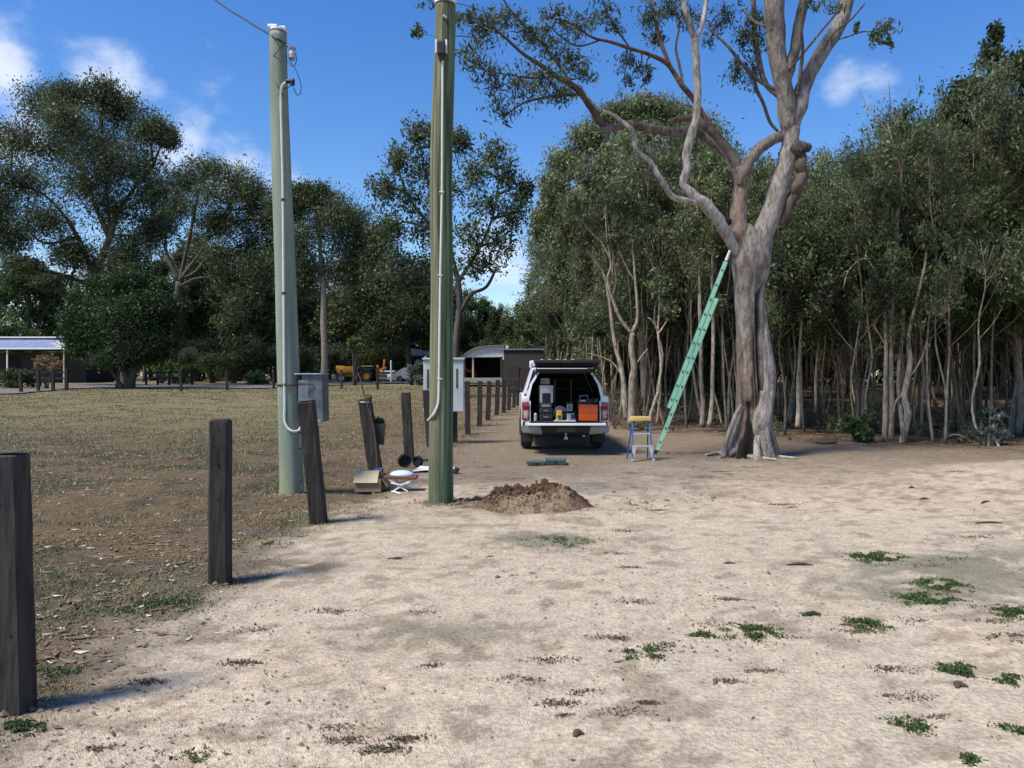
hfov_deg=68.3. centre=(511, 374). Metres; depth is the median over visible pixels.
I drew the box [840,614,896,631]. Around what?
weed patch
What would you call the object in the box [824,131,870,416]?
paperbark tree
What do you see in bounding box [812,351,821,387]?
paperbark tree
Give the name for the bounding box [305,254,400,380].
gum tree
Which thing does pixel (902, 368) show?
paperbark tree
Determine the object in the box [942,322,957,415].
sapling
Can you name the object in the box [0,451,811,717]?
loose soil
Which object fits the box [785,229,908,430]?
understorey tree
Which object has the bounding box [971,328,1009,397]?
understorey tree
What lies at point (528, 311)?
paperbark tree
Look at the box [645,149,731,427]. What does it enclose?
paperbark tree
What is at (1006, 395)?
paperbark tree
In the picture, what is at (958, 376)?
paperbark tree
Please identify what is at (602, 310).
sapling
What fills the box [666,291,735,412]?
understorey tree
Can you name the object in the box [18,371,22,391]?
timber post
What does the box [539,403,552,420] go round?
tool box
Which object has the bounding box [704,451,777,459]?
fallen branch
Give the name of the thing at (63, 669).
weed patch
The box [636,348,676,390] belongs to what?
bushy tree
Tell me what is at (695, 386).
sapling
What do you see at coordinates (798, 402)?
paperbark tree
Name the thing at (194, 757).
weed patch
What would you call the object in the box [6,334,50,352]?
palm
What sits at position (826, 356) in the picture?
understorey tree
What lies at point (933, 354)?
understorey tree
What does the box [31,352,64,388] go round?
shrub
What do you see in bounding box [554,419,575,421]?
trowel tray
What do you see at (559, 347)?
understorey tree
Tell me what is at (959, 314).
paperbark tree
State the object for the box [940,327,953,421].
sapling
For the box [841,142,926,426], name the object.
paperbark tree
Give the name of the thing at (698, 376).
sapling
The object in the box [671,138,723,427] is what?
paperbark tree
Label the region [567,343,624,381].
bushy tree
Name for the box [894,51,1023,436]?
paperbark tree
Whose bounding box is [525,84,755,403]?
tree
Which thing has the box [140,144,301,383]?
gum tree
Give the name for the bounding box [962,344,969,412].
sapling
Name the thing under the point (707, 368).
bushy tree
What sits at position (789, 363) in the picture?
understorey tree
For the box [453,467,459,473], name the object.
black bag
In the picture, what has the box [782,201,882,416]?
understorey tree
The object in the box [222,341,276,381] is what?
shrub
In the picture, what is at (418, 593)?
pebbles
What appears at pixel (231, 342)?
shrub
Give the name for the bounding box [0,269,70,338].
wattle tree
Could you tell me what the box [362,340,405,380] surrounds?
shrub
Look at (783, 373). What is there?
sapling
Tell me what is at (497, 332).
gum tree
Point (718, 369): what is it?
understorey tree
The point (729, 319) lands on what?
paperbark tree
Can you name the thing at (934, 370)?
understorey tree
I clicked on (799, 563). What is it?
stick
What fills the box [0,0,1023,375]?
sky
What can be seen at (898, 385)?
sapling
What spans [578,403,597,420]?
orange case
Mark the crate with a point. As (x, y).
(564, 415)
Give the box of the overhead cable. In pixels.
[215,0,286,44]
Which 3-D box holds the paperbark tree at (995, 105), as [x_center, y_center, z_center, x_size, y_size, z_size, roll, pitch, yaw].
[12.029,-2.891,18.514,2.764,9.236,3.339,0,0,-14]
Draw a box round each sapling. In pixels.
[582,262,606,395]
[590,248,619,400]
[592,229,636,420]
[633,218,677,426]
[635,331,637,355]
[664,181,700,414]
[676,344,678,407]
[685,309,698,411]
[715,254,726,407]
[717,253,734,422]
[724,279,735,402]
[780,340,785,409]
[787,323,798,421]
[797,205,830,411]
[819,348,830,413]
[850,81,935,442]
[850,353,854,403]
[879,250,894,432]
[901,221,930,416]
[916,341,925,408]
[928,346,929,381]
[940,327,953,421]
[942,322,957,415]
[953,216,1011,444]
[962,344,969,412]
[970,332,995,407]
[982,325,996,424]
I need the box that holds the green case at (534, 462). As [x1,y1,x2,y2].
[526,460,545,465]
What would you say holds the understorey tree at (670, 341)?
on the ground at (804, 712)
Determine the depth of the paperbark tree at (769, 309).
19.14 m
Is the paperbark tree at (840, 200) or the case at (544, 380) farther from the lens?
the paperbark tree at (840, 200)
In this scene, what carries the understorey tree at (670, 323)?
on the ground at (804, 712)
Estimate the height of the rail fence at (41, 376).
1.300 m
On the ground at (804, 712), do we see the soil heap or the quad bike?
the soil heap
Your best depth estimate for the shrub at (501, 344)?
75.60 m
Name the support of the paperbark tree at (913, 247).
on the ground at (804, 712)
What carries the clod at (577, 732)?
on the ground at (804, 712)
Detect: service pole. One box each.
[268,24,303,496]
[427,0,456,503]
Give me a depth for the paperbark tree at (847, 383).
45.34 m
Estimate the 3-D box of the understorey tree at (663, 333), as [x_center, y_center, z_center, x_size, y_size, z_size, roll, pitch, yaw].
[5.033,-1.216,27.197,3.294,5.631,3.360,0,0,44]
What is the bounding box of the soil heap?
[455,478,607,514]
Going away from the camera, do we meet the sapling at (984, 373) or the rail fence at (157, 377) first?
the sapling at (984, 373)
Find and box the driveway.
[0,381,406,393]
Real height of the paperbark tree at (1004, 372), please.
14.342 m
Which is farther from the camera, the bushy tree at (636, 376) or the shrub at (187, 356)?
the shrub at (187, 356)
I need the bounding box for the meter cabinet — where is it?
[422,356,464,411]
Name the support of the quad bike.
on the open shed at (489, 369)
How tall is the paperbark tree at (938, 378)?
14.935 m
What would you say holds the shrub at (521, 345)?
on the ground at (804, 712)
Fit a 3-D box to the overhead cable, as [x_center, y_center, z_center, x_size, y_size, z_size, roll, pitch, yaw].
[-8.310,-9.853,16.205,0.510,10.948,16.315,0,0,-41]
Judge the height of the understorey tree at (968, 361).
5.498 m
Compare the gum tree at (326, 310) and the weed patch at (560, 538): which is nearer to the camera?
the weed patch at (560, 538)
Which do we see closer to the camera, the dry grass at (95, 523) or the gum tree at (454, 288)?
the dry grass at (95, 523)
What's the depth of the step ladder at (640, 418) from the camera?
14.11 m
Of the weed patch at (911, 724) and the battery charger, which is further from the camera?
the battery charger
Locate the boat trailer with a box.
[379,368,409,381]
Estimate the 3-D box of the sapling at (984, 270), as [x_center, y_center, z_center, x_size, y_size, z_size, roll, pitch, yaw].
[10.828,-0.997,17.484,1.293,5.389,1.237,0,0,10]
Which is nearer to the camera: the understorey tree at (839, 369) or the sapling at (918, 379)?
the sapling at (918, 379)
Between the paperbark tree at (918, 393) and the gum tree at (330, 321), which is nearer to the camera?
the paperbark tree at (918, 393)
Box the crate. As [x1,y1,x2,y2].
[562,411,576,419]
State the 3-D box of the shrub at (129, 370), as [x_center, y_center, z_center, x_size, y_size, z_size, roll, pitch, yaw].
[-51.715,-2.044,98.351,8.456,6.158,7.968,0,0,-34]
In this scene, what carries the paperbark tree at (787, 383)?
on the ground at (804, 712)
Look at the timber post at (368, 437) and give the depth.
12.03 m
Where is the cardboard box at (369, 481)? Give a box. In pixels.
[353,470,390,491]
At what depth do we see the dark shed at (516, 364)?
50.00 m
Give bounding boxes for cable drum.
[553,406,566,417]
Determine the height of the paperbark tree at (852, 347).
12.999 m
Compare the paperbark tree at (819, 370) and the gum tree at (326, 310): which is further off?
the gum tree at (326, 310)
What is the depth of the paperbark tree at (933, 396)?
31.82 m
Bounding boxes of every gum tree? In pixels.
[0,66,192,384]
[42,273,85,352]
[112,233,190,381]
[138,226,232,344]
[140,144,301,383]
[180,238,274,380]
[180,305,219,379]
[201,325,243,347]
[204,255,275,346]
[220,289,299,344]
[255,174,406,372]
[267,287,326,348]
[269,243,341,347]
[298,280,340,342]
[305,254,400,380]
[319,285,370,344]
[336,250,468,368]
[350,109,536,357]
[354,257,429,346]
[409,0,903,459]
[410,289,465,349]
[453,280,475,335]
[459,287,501,357]
[470,323,501,345]
[485,297,526,345]
[510,295,553,355]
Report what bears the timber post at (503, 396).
on the ground at (804, 712)
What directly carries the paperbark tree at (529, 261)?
on the ground at (804, 712)
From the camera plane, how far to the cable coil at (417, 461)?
13.12 m
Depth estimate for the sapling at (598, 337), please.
29.29 m
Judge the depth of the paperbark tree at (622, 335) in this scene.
23.19 m
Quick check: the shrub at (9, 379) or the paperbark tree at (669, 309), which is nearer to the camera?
the paperbark tree at (669, 309)
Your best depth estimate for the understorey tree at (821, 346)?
29.55 m
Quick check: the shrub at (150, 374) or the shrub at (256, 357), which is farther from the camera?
the shrub at (150, 374)
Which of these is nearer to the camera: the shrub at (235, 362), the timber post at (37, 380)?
the timber post at (37, 380)
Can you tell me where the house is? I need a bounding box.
[0,337,113,382]
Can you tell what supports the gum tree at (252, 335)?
on the ground at (804, 712)
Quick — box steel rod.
[359,376,377,467]
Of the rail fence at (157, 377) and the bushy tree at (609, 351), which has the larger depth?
the rail fence at (157, 377)
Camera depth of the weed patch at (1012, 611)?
5.08 m
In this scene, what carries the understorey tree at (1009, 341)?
on the ground at (804, 712)
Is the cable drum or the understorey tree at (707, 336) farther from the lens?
the understorey tree at (707, 336)
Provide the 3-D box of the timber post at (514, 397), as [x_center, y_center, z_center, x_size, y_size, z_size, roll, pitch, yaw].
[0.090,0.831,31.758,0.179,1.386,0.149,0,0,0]
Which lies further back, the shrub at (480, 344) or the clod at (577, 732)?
the shrub at (480, 344)
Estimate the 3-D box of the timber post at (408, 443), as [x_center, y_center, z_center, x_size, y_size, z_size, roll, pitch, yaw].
[-1.939,1.030,14.070,0.257,1.445,0.182,0,0,0]
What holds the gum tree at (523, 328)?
on the ground at (804, 712)
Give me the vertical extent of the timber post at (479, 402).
1.546 m
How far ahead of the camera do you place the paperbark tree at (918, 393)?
28.44 m
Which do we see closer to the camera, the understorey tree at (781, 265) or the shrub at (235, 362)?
the understorey tree at (781, 265)
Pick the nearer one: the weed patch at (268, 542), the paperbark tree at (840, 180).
the weed patch at (268, 542)
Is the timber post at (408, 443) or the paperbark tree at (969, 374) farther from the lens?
the paperbark tree at (969, 374)
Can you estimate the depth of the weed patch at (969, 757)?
3.12 m
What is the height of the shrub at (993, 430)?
1.043 m
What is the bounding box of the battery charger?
[556,410,561,418]
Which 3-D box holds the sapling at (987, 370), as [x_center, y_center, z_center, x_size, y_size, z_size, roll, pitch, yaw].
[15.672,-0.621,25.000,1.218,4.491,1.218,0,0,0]
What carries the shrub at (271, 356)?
on the ground at (804, 712)
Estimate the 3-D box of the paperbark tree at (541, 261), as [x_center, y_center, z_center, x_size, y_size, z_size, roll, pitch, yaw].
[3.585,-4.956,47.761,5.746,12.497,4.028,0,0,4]
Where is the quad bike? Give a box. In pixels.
[466,366,477,377]
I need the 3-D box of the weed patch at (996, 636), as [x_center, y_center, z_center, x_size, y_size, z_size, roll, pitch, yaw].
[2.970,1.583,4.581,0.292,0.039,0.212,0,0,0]
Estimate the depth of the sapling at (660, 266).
22.02 m
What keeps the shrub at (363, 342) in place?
on the ground at (804, 712)
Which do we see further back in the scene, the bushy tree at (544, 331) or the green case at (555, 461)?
the bushy tree at (544, 331)
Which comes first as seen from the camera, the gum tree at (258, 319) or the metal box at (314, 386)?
the metal box at (314, 386)
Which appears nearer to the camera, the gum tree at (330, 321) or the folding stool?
the folding stool
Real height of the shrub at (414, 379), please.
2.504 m
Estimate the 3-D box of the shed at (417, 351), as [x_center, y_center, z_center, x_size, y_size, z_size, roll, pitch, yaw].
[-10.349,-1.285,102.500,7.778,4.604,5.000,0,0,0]
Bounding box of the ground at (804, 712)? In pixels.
[0,376,1023,767]
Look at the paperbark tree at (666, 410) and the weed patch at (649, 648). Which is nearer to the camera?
the weed patch at (649, 648)
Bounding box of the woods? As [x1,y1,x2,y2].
[0,322,1023,385]
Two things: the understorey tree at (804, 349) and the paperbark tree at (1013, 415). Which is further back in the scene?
the understorey tree at (804, 349)
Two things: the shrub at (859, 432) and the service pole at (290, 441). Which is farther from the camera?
the shrub at (859, 432)
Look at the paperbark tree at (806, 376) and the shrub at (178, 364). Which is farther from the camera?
the shrub at (178, 364)
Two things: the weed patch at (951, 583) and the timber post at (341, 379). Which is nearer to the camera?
the weed patch at (951, 583)
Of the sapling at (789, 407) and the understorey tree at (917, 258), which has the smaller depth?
the understorey tree at (917, 258)
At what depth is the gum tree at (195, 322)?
91.06 m
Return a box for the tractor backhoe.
[331,359,386,381]
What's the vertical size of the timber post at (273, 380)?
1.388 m
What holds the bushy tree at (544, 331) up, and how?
on the ground at (804, 712)
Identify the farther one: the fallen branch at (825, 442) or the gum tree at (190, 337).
the gum tree at (190, 337)
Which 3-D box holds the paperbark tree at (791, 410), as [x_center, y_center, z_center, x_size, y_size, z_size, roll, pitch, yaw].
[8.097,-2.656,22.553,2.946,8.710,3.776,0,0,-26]
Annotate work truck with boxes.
[510,360,608,447]
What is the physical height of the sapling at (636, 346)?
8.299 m
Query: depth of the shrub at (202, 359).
77.08 m
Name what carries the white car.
on the driveway
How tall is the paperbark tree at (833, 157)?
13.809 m
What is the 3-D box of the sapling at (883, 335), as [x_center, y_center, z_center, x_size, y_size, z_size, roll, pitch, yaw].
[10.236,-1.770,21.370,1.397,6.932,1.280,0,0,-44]
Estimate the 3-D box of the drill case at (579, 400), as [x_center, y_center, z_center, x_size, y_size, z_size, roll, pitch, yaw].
[1.508,0.666,15.555,0.340,0.522,0.263,0,0,0]
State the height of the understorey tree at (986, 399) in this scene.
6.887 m
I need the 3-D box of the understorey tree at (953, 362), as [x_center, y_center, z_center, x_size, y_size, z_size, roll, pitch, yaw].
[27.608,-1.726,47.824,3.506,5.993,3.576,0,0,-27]
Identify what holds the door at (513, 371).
in the dark shed at (516, 364)
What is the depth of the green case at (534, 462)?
13.35 m
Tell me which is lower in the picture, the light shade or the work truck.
the light shade
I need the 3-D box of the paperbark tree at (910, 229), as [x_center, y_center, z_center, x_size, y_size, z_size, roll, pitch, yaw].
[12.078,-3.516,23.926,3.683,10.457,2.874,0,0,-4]
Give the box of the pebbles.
[8,435,1023,767]
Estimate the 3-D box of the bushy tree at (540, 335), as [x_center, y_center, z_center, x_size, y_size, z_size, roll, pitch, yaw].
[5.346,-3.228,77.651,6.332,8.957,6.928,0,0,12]
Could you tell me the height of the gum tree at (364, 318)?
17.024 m
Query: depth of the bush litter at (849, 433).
19.75 m
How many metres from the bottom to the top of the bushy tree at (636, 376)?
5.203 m
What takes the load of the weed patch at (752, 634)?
on the ground at (804, 712)
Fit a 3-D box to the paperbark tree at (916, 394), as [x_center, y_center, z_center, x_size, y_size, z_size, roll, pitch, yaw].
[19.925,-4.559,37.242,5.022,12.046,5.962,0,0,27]
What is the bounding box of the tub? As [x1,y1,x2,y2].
[592,398,598,419]
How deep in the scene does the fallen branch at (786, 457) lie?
14.43 m
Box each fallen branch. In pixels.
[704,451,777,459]
[776,455,797,458]
[815,440,837,443]
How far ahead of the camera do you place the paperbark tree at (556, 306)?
36.19 m
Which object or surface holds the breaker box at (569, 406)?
on the crate
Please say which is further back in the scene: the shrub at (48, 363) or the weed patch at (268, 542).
the shrub at (48, 363)
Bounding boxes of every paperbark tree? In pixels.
[499,258,553,358]
[518,234,569,359]
[522,240,562,359]
[523,217,587,359]
[526,205,565,358]
[530,259,558,358]
[537,251,601,359]
[548,164,627,419]
[552,189,606,359]
[558,204,648,392]
[559,179,658,424]
[561,181,653,416]
[565,240,624,399]
[578,112,697,421]
[581,168,627,388]
[590,146,688,425]
[597,260,649,403]
[627,171,703,418]
[632,152,732,423]
[637,139,725,409]
[643,265,680,424]
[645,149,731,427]
[650,342,661,397]
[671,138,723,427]
[671,144,772,295]
[671,168,788,432]
[694,158,733,427]
[698,160,803,339]
[728,143,772,396]
[730,148,844,428]
[747,159,835,434]
[754,147,870,431]
[764,189,800,398]
[778,237,824,427]
[789,143,856,406]
[790,144,862,421]
[793,124,925,427]
[799,141,865,393]
[802,152,821,388]
[810,142,917,424]
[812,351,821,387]
[815,140,885,424]
[815,148,845,395]
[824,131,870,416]
[832,362,836,388]
[833,93,939,403]
[839,246,860,393]
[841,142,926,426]
[842,352,849,391]
[843,127,920,441]
[849,104,964,339]
[854,103,938,422]
[856,104,969,433]
[863,98,1009,437]
[869,217,928,441]
[869,375,871,387]
[873,75,961,431]
[876,104,1023,442]
[893,219,968,442]
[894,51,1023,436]
[900,123,1019,428]
[902,353,904,384]
[908,94,1018,422]
[910,88,953,407]
[911,105,1021,428]
[911,213,944,413]
[911,342,917,399]
[929,340,950,407]
[932,18,1023,433]
[934,67,1006,426]
[936,348,940,392]
[938,62,1023,406]
[951,342,959,400]
[961,100,1023,318]
[965,350,968,396]
[968,165,971,414]
[971,156,1023,434]
[989,96,1023,335]
[989,157,1023,263]
[997,343,1014,397]
[1004,347,1005,393]
[1005,88,1023,423]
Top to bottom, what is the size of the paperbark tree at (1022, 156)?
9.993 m
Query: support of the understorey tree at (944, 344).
on the ground at (804, 712)
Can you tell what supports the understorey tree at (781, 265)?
on the ground at (804, 712)
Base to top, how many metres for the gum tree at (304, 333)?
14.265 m
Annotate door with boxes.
[508,366,519,386]
[519,368,529,387]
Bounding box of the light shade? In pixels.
[389,470,413,475]
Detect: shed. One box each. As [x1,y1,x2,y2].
[404,348,459,375]
[462,345,508,382]
[503,349,543,387]
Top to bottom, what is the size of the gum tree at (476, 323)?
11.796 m
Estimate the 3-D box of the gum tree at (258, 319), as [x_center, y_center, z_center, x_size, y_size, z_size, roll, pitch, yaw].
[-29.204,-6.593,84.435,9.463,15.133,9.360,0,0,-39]
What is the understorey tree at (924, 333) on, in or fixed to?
on the ground at (804, 712)
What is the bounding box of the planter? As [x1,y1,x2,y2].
[374,416,385,444]
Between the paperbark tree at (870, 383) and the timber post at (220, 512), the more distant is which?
the paperbark tree at (870, 383)
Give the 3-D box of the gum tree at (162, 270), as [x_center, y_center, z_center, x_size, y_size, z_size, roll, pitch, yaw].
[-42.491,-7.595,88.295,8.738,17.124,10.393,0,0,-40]
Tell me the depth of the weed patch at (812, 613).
5.02 m
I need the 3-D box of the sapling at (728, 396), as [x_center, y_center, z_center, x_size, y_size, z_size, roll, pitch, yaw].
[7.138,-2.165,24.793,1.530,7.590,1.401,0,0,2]
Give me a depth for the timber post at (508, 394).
30.07 m
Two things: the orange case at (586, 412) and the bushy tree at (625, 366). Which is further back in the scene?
the bushy tree at (625, 366)
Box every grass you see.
[0,385,518,756]
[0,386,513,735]
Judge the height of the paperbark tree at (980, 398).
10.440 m
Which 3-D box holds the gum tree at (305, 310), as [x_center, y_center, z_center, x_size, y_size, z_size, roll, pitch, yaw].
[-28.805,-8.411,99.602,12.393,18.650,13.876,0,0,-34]
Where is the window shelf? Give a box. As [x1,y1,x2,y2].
[537,379,587,416]
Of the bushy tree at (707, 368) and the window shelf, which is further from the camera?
the bushy tree at (707, 368)
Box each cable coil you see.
[397,453,411,467]
[412,456,422,466]
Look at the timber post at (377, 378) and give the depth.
52.68 m
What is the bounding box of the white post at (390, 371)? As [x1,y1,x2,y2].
[390,361,391,381]
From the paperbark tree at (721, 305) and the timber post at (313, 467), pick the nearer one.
the timber post at (313, 467)
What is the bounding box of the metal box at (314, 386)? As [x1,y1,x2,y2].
[294,373,328,421]
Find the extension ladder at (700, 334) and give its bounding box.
[653,250,730,453]
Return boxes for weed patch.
[0,716,61,740]
[37,655,115,688]
[87,589,223,621]
[152,737,214,767]
[248,538,308,549]
[515,530,625,552]
[605,644,680,666]
[679,628,723,640]
[700,620,801,647]
[800,610,824,617]
[837,550,917,568]
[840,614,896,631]
[876,587,988,614]
[876,713,937,736]
[899,575,987,594]
[931,660,977,681]
[959,752,988,766]
[976,603,1023,620]
[979,632,1018,642]
[982,672,1022,688]
[987,720,1023,739]
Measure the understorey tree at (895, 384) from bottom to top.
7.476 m
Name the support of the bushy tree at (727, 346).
on the ground at (804, 712)
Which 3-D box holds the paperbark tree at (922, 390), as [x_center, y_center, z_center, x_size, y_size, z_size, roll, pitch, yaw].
[11.024,-2.810,20.666,4.098,9.091,3.198,0,0,-2]
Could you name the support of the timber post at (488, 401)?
on the ground at (804, 712)
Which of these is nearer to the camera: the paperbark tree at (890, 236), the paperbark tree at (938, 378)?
the paperbark tree at (890, 236)
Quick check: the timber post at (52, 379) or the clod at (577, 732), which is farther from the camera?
the timber post at (52, 379)
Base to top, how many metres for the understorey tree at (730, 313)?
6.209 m
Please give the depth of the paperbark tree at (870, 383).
58.17 m
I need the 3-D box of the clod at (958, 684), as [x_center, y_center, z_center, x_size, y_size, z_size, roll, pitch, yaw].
[2.301,1.588,3.872,0.077,0.036,0.053,0,0,0]
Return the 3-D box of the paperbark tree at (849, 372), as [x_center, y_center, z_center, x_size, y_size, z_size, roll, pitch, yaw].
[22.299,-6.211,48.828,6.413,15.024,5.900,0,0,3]
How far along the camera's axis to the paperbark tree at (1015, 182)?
19.85 m
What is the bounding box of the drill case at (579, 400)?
[576,395,592,419]
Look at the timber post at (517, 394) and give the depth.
32.93 m
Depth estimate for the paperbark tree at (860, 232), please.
17.89 m
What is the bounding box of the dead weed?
[84,466,1023,767]
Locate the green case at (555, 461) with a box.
[545,458,565,464]
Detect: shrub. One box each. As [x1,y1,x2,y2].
[0,367,42,387]
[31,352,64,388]
[114,347,146,380]
[139,366,155,380]
[145,358,185,382]
[150,346,201,382]
[151,359,197,383]
[178,335,230,380]
[193,349,233,382]
[205,334,268,380]
[208,350,249,383]
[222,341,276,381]
[241,369,269,383]
[255,344,276,382]
[260,342,275,372]
[273,345,320,379]
[298,335,363,380]
[299,341,346,377]
[329,341,378,380]
[345,339,404,369]
[345,348,386,368]
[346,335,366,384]
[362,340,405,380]
[400,353,429,375]
[401,343,428,365]
[405,359,422,385]
[460,338,487,357]
[484,342,529,357]
[499,340,556,359]
[839,408,876,442]
[971,406,1014,445]
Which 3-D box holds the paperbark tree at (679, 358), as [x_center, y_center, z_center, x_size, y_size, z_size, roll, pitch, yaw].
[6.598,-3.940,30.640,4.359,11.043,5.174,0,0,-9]
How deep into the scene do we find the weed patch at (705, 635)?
4.63 m
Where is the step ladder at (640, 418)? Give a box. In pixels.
[626,416,654,461]
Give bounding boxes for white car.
[374,371,407,380]
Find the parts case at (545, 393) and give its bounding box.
[539,385,552,402]
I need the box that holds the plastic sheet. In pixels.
[412,466,454,471]
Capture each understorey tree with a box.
[537,287,576,352]
[546,316,578,359]
[555,294,589,351]
[589,267,653,380]
[604,265,695,414]
[634,207,730,414]
[648,286,715,399]
[648,331,664,405]
[650,337,673,396]
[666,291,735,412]
[709,255,776,346]
[717,306,730,397]
[722,275,842,418]
[725,308,790,353]
[728,305,807,413]
[752,193,844,353]
[773,337,820,402]
[776,333,797,393]
[778,316,832,416]
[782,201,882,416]
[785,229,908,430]
[793,335,853,404]
[794,304,889,417]
[807,344,835,375]
[807,345,854,389]
[823,315,905,394]
[825,344,874,406]
[827,347,833,397]
[839,350,843,399]
[841,348,879,379]
[852,339,897,386]
[853,300,959,394]
[878,340,896,365]
[879,320,929,373]
[880,336,934,367]
[883,164,1023,437]
[895,324,911,407]
[900,280,969,415]
[907,293,1012,424]
[918,306,1011,400]
[924,342,946,379]
[932,340,962,392]
[932,348,942,389]
[936,336,999,396]
[942,254,1023,436]
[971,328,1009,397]
[977,337,1022,379]
[981,335,1022,414]
[989,342,1011,395]
[1000,324,1022,349]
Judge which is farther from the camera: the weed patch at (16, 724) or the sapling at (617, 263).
the sapling at (617, 263)
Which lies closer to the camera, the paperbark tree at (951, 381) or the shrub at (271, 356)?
the paperbark tree at (951, 381)
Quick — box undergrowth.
[587,364,1023,443]
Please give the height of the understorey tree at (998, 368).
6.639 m
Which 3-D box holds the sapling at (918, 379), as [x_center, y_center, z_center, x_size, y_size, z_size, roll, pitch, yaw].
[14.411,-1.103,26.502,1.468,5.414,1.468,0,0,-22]
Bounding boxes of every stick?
[787,562,812,564]
[975,521,1001,523]
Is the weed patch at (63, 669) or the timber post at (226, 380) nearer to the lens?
the weed patch at (63, 669)
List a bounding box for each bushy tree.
[502,303,529,343]
[509,305,553,358]
[523,304,556,358]
[526,299,606,370]
[530,314,551,352]
[562,312,637,393]
[566,345,639,387]
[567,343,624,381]
[606,356,627,386]
[614,355,657,387]
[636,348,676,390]
[636,353,670,389]
[654,333,726,400]
[669,334,735,396]
[725,351,777,391]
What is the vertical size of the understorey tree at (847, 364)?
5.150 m
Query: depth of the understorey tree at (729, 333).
30.45 m
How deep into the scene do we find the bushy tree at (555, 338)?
58.92 m
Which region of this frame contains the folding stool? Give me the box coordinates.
[384,473,417,493]
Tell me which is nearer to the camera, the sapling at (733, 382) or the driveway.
the sapling at (733, 382)
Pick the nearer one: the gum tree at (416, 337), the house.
the house
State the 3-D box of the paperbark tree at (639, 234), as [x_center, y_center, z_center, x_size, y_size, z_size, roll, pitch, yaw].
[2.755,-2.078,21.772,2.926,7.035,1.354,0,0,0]
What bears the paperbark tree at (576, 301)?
on the ground at (804, 712)
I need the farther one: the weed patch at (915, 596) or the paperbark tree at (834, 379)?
the paperbark tree at (834, 379)
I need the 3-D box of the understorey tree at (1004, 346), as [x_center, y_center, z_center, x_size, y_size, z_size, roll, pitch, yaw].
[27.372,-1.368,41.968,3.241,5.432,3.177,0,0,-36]
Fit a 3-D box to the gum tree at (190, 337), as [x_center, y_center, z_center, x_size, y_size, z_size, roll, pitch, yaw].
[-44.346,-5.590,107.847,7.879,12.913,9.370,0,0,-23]
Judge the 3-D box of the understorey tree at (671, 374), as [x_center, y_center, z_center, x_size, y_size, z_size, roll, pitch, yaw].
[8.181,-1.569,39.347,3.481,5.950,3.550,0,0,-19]
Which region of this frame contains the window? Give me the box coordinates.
[8,356,20,368]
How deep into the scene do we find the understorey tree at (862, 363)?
26.86 m
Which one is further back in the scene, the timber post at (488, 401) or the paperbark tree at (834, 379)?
the paperbark tree at (834, 379)
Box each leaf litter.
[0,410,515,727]
[1,419,394,746]
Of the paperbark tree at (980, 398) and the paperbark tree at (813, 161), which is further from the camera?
the paperbark tree at (813, 161)
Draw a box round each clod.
[573,728,583,737]
[953,680,967,688]
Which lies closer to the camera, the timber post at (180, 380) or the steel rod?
the steel rod
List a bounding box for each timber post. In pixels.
[0,450,36,716]
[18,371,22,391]
[36,370,39,391]
[51,369,54,390]
[64,369,68,389]
[179,369,182,390]
[208,418,231,584]
[225,370,228,390]
[272,372,274,388]
[297,399,327,524]
[340,370,342,388]
[358,398,381,469]
[376,367,378,389]
[401,392,413,459]
[422,389,428,446]
[453,412,457,443]
[464,381,470,434]
[477,381,482,425]
[485,381,491,420]
[494,380,499,414]
[501,380,505,412]
[507,379,510,409]
[512,379,515,407]
[516,379,519,405]
[520,378,523,391]
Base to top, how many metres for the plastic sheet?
0.047 m
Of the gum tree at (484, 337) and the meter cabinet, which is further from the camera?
the gum tree at (484, 337)
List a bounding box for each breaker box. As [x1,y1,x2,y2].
[565,402,573,410]
[567,413,573,419]
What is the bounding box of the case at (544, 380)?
[540,378,549,383]
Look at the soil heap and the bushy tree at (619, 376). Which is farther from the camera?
the bushy tree at (619, 376)
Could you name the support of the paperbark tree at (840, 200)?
on the ground at (804, 712)
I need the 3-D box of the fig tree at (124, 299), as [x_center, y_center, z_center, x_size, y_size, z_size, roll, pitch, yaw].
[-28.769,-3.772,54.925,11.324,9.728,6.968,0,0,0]
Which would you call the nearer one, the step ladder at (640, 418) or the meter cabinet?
the step ladder at (640, 418)
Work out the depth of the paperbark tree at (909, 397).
26.32 m
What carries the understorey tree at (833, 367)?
on the ground at (804, 712)
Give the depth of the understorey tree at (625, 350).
32.81 m
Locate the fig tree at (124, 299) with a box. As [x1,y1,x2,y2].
[45,261,192,388]
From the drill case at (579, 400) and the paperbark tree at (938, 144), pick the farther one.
the paperbark tree at (938, 144)
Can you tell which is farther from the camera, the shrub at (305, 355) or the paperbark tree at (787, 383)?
the shrub at (305, 355)
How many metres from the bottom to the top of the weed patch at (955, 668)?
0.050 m
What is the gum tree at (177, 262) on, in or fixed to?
on the ground at (804, 712)
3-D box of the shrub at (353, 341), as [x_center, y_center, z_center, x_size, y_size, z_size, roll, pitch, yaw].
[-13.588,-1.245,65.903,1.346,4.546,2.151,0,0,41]
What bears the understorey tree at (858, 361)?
on the ground at (804, 712)
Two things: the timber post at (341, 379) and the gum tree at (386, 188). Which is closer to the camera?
the gum tree at (386, 188)
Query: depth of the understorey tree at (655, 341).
33.41 m
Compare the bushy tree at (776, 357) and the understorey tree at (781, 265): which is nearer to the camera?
the understorey tree at (781, 265)
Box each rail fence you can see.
[0,371,64,385]
[145,371,192,384]
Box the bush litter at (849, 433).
[612,404,1023,454]

